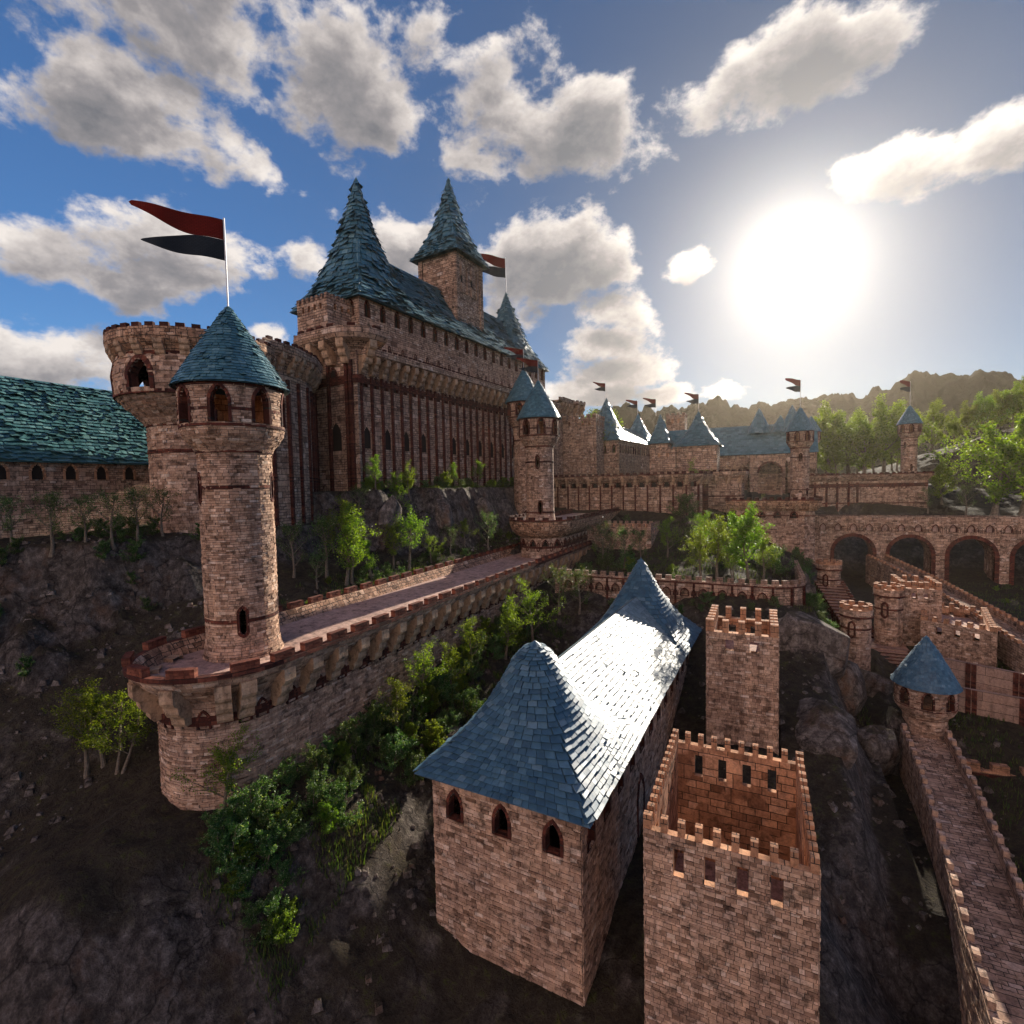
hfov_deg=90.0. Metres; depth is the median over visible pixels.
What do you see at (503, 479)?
shrub
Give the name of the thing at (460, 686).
shrub
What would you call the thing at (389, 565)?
shrub
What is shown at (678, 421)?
square tower
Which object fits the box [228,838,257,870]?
shrub
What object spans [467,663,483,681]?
shrub
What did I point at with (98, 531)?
shrub
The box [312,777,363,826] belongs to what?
shrub
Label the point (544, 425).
window
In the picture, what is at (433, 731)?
shrub
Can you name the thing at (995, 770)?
crenellated wall
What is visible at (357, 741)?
shrub
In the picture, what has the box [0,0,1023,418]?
sky
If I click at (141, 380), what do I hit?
window
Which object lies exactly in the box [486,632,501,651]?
shrub
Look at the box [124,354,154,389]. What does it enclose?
window
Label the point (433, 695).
shrub
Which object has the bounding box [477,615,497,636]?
shrub
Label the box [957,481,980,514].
tree
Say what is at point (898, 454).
tree
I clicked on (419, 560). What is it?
shrub
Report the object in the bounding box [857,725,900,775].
rock
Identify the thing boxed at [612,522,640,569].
tree
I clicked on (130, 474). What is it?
window
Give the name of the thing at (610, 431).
tree
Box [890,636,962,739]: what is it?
round tower
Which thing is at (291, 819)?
shrub
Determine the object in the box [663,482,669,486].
window
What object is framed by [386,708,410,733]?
shrub
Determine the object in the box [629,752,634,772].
window
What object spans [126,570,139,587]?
shrub
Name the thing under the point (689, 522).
rock
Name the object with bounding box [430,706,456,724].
shrub
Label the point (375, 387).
gallery window
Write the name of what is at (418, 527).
tree
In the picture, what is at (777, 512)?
window
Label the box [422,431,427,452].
window
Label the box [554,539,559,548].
window
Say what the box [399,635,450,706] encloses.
tree
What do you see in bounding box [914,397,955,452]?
tree
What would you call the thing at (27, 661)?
shrub
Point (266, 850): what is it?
shrub
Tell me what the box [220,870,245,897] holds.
shrub
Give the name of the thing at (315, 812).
shrub
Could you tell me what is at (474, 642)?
shrub
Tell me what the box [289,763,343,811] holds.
shrub
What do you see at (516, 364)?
window
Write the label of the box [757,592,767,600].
window
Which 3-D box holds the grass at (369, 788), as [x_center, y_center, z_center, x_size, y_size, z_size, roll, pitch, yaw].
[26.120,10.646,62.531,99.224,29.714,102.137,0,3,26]
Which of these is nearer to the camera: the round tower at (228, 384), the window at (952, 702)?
the round tower at (228, 384)
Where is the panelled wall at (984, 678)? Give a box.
[943,657,1023,696]
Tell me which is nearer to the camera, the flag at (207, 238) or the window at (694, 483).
the flag at (207, 238)
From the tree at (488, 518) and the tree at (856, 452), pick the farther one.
the tree at (856, 452)
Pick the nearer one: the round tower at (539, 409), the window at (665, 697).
the window at (665, 697)
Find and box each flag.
[129,200,228,307]
[480,253,505,281]
[504,347,523,367]
[516,358,537,372]
[593,382,605,399]
[626,400,637,414]
[643,398,655,407]
[685,393,698,410]
[785,378,800,406]
[900,380,910,391]
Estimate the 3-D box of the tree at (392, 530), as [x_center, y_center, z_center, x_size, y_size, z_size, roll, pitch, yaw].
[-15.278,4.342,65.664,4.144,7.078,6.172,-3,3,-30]
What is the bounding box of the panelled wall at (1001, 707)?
[958,687,1023,726]
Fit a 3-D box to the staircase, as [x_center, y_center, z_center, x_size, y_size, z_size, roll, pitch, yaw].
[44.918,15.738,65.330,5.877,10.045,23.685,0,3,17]
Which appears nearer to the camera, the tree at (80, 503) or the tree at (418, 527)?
the tree at (80, 503)
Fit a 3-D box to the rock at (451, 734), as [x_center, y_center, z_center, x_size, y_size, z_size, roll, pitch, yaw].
[-4.892,18.845,42.197,2.826,2.486,3.203,-1,3,11]
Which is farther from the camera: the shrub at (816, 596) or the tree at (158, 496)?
the shrub at (816, 596)
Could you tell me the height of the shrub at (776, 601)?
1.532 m
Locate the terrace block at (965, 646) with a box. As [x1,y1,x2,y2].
[920,602,997,667]
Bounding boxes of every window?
[0,461,9,478]
[29,462,45,479]
[63,463,78,479]
[94,464,108,479]
[110,362,113,393]
[123,465,135,479]
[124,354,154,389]
[138,376,148,385]
[178,382,191,423]
[197,472,202,503]
[207,381,231,421]
[214,404,217,420]
[237,605,249,637]
[251,385,271,424]
[269,471,273,501]
[280,391,285,428]
[330,367,337,386]
[332,420,343,450]
[364,300,370,317]
[364,425,371,448]
[373,377,378,389]
[380,306,385,323]
[384,381,388,391]
[385,427,391,449]
[393,381,398,393]
[394,312,399,328]
[404,429,410,450]
[408,317,412,332]
[412,386,416,397]
[421,322,425,337]
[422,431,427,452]
[433,327,437,341]
[444,332,448,345]
[446,789,463,822]
[453,435,456,454]
[455,335,458,349]
[460,259,468,294]
[465,339,468,353]
[466,437,470,455]
[470,265,477,299]
[474,343,477,356]
[479,439,482,455]
[483,347,486,359]
[491,440,493,456]
[491,803,510,839]
[492,350,494,362]
[500,354,502,365]
[502,441,504,457]
[507,358,510,368]
[507,402,510,416]
[515,360,517,370]
[515,401,522,415]
[523,418,529,434]
[530,539,535,548]
[535,455,539,468]
[537,417,545,433]
[538,500,542,514]
[542,540,548,548]
[542,819,563,857]
[552,418,557,433]
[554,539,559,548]
[587,821,595,853]
[603,483,608,487]
[603,794,610,822]
[614,483,620,487]
[617,772,623,795]
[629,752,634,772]
[640,732,644,753]
[649,718,652,735]
[650,482,656,486]
[657,703,660,720]
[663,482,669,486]
[664,691,666,707]
[676,481,682,486]
[676,670,678,684]
[689,481,696,486]
[757,511,765,517]
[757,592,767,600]
[773,511,781,517]
[790,511,797,517]
[822,574,827,586]
[847,621,855,638]
[881,602,888,617]
[899,686,909,705]
[921,693,934,711]
[945,695,954,711]
[985,525,993,532]
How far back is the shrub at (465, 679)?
47.95 m
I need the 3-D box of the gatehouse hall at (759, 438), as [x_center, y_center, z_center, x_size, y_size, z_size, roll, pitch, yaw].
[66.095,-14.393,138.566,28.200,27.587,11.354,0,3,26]
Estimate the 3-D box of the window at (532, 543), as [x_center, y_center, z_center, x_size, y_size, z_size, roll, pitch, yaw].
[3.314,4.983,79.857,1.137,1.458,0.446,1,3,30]
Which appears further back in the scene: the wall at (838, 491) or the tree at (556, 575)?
the wall at (838, 491)
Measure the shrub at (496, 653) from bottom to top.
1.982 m
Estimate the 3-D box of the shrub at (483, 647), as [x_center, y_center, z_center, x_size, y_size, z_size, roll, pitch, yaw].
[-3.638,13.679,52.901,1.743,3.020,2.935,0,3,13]
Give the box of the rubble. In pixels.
[0,514,1022,1023]
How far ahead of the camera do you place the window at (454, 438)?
95.40 m
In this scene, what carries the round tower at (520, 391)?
on the ground at (98, 888)
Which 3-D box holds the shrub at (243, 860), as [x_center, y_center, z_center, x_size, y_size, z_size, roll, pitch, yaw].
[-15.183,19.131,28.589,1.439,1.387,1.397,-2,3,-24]
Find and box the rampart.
[121,540,592,810]
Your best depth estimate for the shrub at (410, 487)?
79.89 m
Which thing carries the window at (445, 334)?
in the keep
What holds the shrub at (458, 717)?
on the ground at (98, 888)
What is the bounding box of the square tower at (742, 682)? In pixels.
[706,604,778,755]
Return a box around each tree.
[0,492,33,545]
[20,484,75,556]
[41,677,123,778]
[57,490,102,541]
[70,686,130,768]
[82,688,157,774]
[86,486,134,549]
[117,480,156,540]
[140,484,181,535]
[167,718,262,808]
[276,517,314,577]
[306,512,345,577]
[307,551,330,588]
[313,515,336,551]
[316,494,355,549]
[323,515,365,583]
[333,501,381,585]
[347,483,371,518]
[356,540,377,579]
[363,454,381,489]
[375,675,415,725]
[377,520,408,569]
[385,472,410,499]
[392,498,430,570]
[397,461,416,500]
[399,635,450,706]
[418,528,446,562]
[438,640,472,687]
[439,471,452,487]
[442,525,459,554]
[446,462,457,486]
[454,517,478,546]
[455,616,492,665]
[468,459,486,486]
[473,508,497,549]
[493,594,537,659]
[504,575,564,641]
[539,560,573,614]
[563,563,597,614]
[579,407,601,422]
[583,518,614,561]
[595,526,619,555]
[602,421,623,448]
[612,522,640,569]
[613,409,623,452]
[631,528,652,556]
[654,516,684,557]
[678,526,708,578]
[685,514,746,580]
[687,458,711,486]
[689,510,717,554]
[702,501,774,578]
[719,538,740,578]
[755,532,781,579]
[813,400,850,474]
[817,429,848,473]
[818,440,850,473]
[822,409,871,473]
[837,406,896,473]
[844,424,886,473]
[848,420,894,473]
[852,393,940,471]
[886,429,900,469]
[887,433,900,470]
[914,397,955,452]
[917,486,934,513]
[923,412,1023,515]
[928,458,963,504]
[943,410,1023,515]
[944,416,966,445]
[949,400,996,441]
[957,390,1015,436]
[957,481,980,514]
[979,389,1023,430]
[985,381,1023,428]
[999,376,1023,413]
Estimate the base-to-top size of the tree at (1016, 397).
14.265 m
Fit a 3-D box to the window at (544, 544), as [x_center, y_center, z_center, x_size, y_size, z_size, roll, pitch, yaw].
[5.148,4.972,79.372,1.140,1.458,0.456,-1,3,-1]
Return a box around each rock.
[378,494,401,533]
[435,498,453,529]
[438,725,460,743]
[477,497,495,522]
[684,520,698,523]
[778,610,849,679]
[795,697,857,769]
[806,583,815,593]
[837,660,866,715]
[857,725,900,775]
[860,669,893,697]
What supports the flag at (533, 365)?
attached to the round tower at (539, 409)
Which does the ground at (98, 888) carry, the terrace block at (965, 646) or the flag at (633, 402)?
the terrace block at (965, 646)
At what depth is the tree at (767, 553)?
65.53 m
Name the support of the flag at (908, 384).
attached to the round tower at (909, 426)
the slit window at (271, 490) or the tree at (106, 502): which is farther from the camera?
the tree at (106, 502)
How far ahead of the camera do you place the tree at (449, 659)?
46.34 m
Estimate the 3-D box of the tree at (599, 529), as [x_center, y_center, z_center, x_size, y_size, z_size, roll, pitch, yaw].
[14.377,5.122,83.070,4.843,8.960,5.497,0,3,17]
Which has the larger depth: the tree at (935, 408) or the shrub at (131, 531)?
the tree at (935, 408)
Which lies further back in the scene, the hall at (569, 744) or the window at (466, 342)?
the window at (466, 342)
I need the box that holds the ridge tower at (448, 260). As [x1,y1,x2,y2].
[409,177,489,335]
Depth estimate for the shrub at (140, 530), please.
50.71 m
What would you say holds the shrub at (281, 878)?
on the ground at (98, 888)
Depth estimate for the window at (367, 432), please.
76.82 m
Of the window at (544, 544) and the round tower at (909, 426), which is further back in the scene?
the round tower at (909, 426)
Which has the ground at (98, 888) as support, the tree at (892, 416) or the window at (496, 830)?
the tree at (892, 416)
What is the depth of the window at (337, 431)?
76.51 m
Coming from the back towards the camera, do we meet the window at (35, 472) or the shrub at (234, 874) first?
the window at (35, 472)
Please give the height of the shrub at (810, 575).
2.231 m
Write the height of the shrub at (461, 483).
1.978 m
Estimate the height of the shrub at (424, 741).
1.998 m
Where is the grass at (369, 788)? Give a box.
[183,484,1023,1014]
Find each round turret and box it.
[815,558,842,586]
[839,600,873,670]
[873,581,904,646]
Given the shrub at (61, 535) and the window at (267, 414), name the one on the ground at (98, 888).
the shrub at (61, 535)
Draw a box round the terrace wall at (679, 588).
[555,560,806,606]
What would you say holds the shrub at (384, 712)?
on the ground at (98, 888)
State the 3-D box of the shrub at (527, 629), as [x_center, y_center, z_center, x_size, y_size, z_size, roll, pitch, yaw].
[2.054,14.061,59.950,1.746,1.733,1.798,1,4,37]
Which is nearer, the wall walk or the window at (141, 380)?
the wall walk
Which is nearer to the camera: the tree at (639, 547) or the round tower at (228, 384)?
the round tower at (228, 384)
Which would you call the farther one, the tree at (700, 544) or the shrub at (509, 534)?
the shrub at (509, 534)
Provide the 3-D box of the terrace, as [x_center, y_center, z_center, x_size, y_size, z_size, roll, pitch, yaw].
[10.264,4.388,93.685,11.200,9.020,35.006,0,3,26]
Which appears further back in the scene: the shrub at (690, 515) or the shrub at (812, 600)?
the shrub at (690, 515)
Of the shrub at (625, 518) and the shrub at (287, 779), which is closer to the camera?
the shrub at (287, 779)
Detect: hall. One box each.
[0,375,151,538]
[413,557,701,1006]
[599,398,650,475]
[646,414,673,473]
[669,428,710,448]
[711,405,818,492]
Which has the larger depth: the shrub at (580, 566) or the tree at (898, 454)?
the tree at (898, 454)
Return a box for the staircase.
[814,580,909,666]
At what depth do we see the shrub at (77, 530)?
47.63 m
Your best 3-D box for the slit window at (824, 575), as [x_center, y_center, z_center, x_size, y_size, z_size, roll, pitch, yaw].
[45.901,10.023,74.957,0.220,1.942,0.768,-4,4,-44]
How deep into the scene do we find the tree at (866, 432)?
141.66 m
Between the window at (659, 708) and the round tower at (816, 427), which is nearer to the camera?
the window at (659, 708)
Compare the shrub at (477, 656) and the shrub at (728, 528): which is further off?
the shrub at (728, 528)
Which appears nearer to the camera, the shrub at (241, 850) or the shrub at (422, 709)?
the shrub at (241, 850)
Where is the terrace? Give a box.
[508,507,620,569]
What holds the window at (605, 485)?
in the curtain wall at (649, 492)
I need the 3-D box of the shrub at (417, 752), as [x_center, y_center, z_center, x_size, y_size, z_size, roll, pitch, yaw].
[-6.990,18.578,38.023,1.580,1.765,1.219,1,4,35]
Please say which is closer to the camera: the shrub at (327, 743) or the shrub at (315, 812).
the shrub at (315, 812)
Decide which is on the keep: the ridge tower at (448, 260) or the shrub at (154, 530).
the ridge tower at (448, 260)
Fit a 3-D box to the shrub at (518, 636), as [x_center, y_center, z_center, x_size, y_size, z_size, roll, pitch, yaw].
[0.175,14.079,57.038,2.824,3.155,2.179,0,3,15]
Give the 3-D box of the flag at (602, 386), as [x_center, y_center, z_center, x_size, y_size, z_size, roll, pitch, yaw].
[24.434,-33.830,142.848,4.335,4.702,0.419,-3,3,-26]
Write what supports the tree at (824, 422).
on the ground at (98, 888)
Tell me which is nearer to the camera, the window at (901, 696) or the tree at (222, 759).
the tree at (222, 759)
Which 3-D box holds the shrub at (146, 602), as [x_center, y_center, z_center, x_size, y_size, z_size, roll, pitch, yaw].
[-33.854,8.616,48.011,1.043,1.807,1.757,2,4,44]
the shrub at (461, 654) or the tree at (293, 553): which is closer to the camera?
the shrub at (461, 654)
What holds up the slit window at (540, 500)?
in the round tower at (539, 409)
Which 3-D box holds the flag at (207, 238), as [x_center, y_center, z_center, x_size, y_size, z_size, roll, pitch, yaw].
[-22.078,-17.063,34.056,5.424,6.293,0.546,-3,3,-26]
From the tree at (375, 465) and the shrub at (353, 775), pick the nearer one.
the shrub at (353, 775)
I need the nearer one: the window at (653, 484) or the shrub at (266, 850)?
the shrub at (266, 850)
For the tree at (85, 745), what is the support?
on the ground at (98, 888)
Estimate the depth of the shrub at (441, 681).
45.47 m
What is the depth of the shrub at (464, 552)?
77.45 m
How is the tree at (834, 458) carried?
on the ground at (98, 888)
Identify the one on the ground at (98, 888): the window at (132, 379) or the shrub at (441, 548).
the shrub at (441, 548)
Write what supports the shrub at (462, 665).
on the ground at (98, 888)
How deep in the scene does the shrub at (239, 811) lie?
29.21 m
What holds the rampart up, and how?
on the ground at (98, 888)
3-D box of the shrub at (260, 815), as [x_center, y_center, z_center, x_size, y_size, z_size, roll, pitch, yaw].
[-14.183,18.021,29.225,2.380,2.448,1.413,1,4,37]
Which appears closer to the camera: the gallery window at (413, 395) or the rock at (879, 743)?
the rock at (879, 743)
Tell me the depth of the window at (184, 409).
33.41 m
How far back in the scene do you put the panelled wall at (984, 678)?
49.36 m
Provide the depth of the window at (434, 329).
95.77 m
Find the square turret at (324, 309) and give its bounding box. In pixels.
[296,291,352,332]
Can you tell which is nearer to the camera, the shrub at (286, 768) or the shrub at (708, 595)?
the shrub at (286, 768)
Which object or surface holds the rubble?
on the ground at (98, 888)
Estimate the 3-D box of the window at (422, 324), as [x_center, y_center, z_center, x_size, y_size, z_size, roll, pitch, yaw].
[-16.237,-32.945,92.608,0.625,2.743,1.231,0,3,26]
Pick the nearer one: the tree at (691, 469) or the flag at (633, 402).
the tree at (691, 469)
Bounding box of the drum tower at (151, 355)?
[103,321,276,533]
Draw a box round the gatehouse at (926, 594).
[890,574,942,645]
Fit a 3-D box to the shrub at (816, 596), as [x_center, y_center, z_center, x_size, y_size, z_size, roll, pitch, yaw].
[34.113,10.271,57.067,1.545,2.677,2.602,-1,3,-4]
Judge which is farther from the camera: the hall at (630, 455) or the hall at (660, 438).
the hall at (630, 455)
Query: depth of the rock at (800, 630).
48.85 m
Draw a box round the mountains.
[585,369,1023,474]
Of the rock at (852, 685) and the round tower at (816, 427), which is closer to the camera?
the rock at (852, 685)
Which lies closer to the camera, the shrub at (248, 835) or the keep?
the shrub at (248, 835)
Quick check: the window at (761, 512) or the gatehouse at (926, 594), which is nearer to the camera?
the gatehouse at (926, 594)
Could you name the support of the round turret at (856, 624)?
on the ground at (98, 888)
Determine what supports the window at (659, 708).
in the hall at (569, 744)
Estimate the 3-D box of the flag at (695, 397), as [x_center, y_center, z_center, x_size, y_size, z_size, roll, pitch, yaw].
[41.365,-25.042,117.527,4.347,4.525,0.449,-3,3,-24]
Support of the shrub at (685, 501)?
on the ground at (98, 888)
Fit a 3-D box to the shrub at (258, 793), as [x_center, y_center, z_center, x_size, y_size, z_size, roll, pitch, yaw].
[-14.844,17.146,30.033,3.271,3.152,3.176,-4,4,-41]
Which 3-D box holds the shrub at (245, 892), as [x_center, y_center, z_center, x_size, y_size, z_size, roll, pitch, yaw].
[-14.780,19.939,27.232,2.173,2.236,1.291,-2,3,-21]
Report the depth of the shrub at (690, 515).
94.66 m
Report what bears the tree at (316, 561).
on the ground at (98, 888)
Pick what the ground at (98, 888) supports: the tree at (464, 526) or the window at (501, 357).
the tree at (464, 526)
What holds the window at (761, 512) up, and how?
in the bastion at (792, 520)
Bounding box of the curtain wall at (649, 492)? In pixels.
[554,471,712,516]
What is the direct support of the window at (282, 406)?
in the round tower at (228, 384)
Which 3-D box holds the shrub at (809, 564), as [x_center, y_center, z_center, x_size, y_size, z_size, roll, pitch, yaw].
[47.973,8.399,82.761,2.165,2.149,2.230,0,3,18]
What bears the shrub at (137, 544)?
on the ground at (98, 888)
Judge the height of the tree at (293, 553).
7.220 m
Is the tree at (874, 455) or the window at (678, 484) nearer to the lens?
the window at (678, 484)
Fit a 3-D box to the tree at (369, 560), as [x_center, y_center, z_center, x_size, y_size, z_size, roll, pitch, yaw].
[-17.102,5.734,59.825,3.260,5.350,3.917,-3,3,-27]
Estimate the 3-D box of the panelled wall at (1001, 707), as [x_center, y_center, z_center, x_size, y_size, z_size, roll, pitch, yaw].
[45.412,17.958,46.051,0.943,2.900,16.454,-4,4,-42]
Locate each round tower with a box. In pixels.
[168,306,289,662]
[505,370,533,513]
[516,380,561,519]
[785,407,815,498]
[809,416,821,474]
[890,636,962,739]
[896,405,922,472]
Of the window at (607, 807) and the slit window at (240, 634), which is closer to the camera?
the window at (607, 807)
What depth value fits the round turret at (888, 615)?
59.70 m
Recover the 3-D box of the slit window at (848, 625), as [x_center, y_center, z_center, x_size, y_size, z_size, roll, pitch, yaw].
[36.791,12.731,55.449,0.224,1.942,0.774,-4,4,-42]
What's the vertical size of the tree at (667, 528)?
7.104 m
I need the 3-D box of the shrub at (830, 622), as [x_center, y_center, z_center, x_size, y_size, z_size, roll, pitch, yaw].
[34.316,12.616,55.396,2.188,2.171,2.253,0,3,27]
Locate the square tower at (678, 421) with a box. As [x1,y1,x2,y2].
[666,412,686,430]
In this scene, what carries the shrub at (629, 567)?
on the ground at (98, 888)
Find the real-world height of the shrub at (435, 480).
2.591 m
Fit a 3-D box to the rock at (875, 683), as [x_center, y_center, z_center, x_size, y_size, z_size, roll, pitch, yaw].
[38.549,20.090,54.840,3.146,7.091,4.540,-3,4,-34]
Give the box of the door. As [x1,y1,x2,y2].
[637,773,644,842]
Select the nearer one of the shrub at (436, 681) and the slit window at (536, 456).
the shrub at (436, 681)
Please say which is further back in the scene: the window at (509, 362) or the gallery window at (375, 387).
the window at (509, 362)
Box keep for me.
[262,178,585,526]
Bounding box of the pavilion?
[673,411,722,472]
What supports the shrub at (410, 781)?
on the ground at (98, 888)
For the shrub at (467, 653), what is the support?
on the ground at (98, 888)
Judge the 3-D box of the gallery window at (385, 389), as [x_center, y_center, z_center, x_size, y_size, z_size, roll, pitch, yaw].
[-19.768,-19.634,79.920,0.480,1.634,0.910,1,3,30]
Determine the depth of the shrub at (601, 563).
78.94 m
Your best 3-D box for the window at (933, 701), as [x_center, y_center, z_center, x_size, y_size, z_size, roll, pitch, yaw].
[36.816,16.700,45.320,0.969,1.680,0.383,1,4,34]
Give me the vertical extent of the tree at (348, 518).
10.235 m
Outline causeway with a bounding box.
[865,554,1023,672]
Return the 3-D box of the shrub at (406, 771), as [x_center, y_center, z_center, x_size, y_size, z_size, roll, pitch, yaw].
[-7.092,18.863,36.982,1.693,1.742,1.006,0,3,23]
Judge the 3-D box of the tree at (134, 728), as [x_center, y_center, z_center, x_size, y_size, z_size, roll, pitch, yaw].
[-26.598,15.171,35.251,4.511,6.162,3.755,-3,4,-33]
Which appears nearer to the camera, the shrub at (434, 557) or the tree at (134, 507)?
the tree at (134, 507)
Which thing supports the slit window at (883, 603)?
in the round turret at (888, 615)
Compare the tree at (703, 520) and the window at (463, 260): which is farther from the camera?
the window at (463, 260)
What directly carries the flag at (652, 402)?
attached to the hall at (660, 438)
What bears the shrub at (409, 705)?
on the ground at (98, 888)
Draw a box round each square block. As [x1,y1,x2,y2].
[651,447,676,473]
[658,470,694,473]
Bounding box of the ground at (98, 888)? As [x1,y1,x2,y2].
[0,428,1023,1023]
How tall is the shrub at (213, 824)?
2.874 m
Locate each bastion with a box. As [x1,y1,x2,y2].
[700,469,748,513]
[725,495,822,559]
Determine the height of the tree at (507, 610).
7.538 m
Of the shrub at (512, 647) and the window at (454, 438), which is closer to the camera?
the shrub at (512, 647)
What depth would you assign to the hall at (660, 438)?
124.64 m
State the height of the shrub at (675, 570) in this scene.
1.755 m
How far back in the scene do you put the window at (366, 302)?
81.26 m
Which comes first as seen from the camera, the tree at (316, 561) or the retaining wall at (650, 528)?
the tree at (316, 561)
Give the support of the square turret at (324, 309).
on the keep
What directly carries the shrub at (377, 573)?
on the ground at (98, 888)
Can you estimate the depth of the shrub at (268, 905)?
26.84 m
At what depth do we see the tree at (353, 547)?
56.19 m
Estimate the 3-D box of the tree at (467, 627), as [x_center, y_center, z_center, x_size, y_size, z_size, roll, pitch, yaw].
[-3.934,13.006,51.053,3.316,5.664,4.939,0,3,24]
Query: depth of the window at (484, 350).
110.34 m
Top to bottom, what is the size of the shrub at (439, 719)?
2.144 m
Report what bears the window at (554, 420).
in the round tower at (539, 409)
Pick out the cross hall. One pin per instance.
(677, 436)
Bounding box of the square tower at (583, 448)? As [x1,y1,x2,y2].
[562,413,604,476]
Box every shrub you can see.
[0,534,24,553]
[0,544,10,567]
[15,653,35,680]
[55,530,66,539]
[69,527,83,541]
[74,519,93,537]
[89,517,120,538]
[93,539,111,562]
[101,520,114,536]
[109,514,132,533]
[109,531,126,543]
[111,535,146,566]
[122,515,157,538]
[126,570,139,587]
[128,524,144,537]
[140,596,159,611]
[144,515,163,535]
[183,522,199,540]
[196,802,248,850]
[198,814,252,874]
[208,849,229,866]
[215,782,259,843]
[216,860,255,899]
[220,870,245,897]
[223,769,290,822]
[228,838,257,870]
[229,840,251,863]
[230,814,287,880]
[232,831,254,843]
[237,898,262,928]
[239,900,288,945]
[246,802,274,844]
[255,886,291,937]
[256,800,313,849]
[264,908,300,944]
[267,816,305,850]
[269,752,310,783]
[270,800,302,829]
[272,857,308,890]
[280,771,294,790]
[280,895,301,916]
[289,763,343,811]
[294,740,332,776]
[310,799,341,834]
[311,796,324,818]
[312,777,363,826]
[319,733,337,764]
[325,576,331,583]
[328,755,369,789]
[330,712,380,752]
[334,740,352,760]
[355,578,366,585]
[358,566,368,577]
[358,699,392,725]
[358,711,384,740]
[360,476,373,487]
[365,720,385,734]
[366,703,391,734]
[369,734,394,757]
[373,569,384,579]
[374,713,394,732]
[374,726,419,771]
[378,480,386,489]
[381,561,392,568]
[381,565,395,576]
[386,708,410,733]
[393,693,426,727]
[394,747,427,787]
[398,565,412,575]
[402,721,418,741]
[403,760,420,780]
[406,477,413,490]
[408,749,423,761]
[414,688,433,716]
[416,556,422,564]
[416,719,446,751]
[418,679,441,694]
[419,479,428,486]
[421,685,442,711]
[421,729,438,748]
[422,670,454,696]
[422,715,452,734]
[425,667,439,684]
[428,671,454,701]
[429,476,446,486]
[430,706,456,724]
[431,552,441,562]
[435,545,444,552]
[443,707,465,730]
[448,676,475,703]
[448,685,486,715]
[455,479,465,486]
[455,648,472,664]
[457,642,481,663]
[457,657,474,675]
[459,673,469,687]
[461,651,472,666]
[462,548,470,555]
[462,693,483,714]
[463,634,486,657]
[464,477,472,486]
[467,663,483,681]
[472,627,486,650]
[473,649,482,660]
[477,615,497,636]
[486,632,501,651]
[487,645,505,661]
[489,616,499,628]
[491,479,496,486]
[494,614,510,624]
[494,631,505,647]
[500,476,506,486]
[506,532,511,539]
[509,624,526,646]
[509,639,517,650]
[525,625,537,636]
[576,562,590,571]
[583,562,600,573]
[595,555,610,569]
[613,554,635,568]
[622,514,629,522]
[624,556,636,569]
[625,552,635,564]
[625,562,634,571]
[666,563,674,573]
[667,492,702,516]
[669,565,679,574]
[683,526,696,540]
[685,511,700,521]
[690,512,703,521]
[697,603,705,611]
[698,591,716,602]
[708,521,735,544]
[755,544,797,574]
[766,596,783,607]
[797,557,807,565]
[804,558,814,566]
[805,567,815,577]
[807,596,818,606]
[808,591,824,611]
[816,610,826,619]
[818,601,830,611]
[822,617,838,627]
[1002,584,1011,589]
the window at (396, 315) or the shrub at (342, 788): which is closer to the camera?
the shrub at (342, 788)
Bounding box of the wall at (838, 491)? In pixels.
[809,471,934,511]
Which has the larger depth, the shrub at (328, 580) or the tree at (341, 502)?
the tree at (341, 502)
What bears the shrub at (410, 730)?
on the ground at (98, 888)
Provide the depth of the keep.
84.39 m
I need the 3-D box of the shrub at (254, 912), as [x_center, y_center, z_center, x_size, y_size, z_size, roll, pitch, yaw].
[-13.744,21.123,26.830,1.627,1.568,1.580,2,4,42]
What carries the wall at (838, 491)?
on the ground at (98, 888)
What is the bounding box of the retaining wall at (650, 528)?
[587,520,659,549]
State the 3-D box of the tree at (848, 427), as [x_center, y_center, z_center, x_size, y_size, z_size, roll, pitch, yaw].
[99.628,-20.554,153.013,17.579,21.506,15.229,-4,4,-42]
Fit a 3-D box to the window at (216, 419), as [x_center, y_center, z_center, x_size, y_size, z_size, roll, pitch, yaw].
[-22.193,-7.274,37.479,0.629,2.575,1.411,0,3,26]
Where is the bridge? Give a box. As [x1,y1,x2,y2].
[811,515,1023,584]
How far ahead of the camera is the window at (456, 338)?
101.63 m
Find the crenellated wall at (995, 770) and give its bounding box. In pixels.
[957,746,1023,777]
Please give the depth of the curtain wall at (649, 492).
104.88 m
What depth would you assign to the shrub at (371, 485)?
73.25 m
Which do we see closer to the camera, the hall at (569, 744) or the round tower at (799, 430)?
the hall at (569, 744)
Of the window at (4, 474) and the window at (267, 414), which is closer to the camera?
the window at (267, 414)
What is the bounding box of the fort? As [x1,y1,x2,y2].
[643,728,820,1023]
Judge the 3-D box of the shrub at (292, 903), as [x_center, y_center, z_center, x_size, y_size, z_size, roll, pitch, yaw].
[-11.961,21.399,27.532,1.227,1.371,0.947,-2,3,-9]
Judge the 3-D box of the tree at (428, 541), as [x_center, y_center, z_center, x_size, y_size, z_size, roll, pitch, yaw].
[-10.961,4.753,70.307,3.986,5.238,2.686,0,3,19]
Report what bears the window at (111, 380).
in the drum tower at (151, 355)
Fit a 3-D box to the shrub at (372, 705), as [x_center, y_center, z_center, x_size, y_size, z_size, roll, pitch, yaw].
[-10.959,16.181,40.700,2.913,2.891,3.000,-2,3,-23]
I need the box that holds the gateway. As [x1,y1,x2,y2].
[748,460,786,494]
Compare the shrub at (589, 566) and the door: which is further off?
the shrub at (589, 566)
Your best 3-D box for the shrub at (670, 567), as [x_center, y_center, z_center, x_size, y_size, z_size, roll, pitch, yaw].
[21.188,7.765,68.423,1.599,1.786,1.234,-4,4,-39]
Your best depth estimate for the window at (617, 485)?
107.21 m
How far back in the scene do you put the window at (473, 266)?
110.26 m
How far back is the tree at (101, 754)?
35.20 m

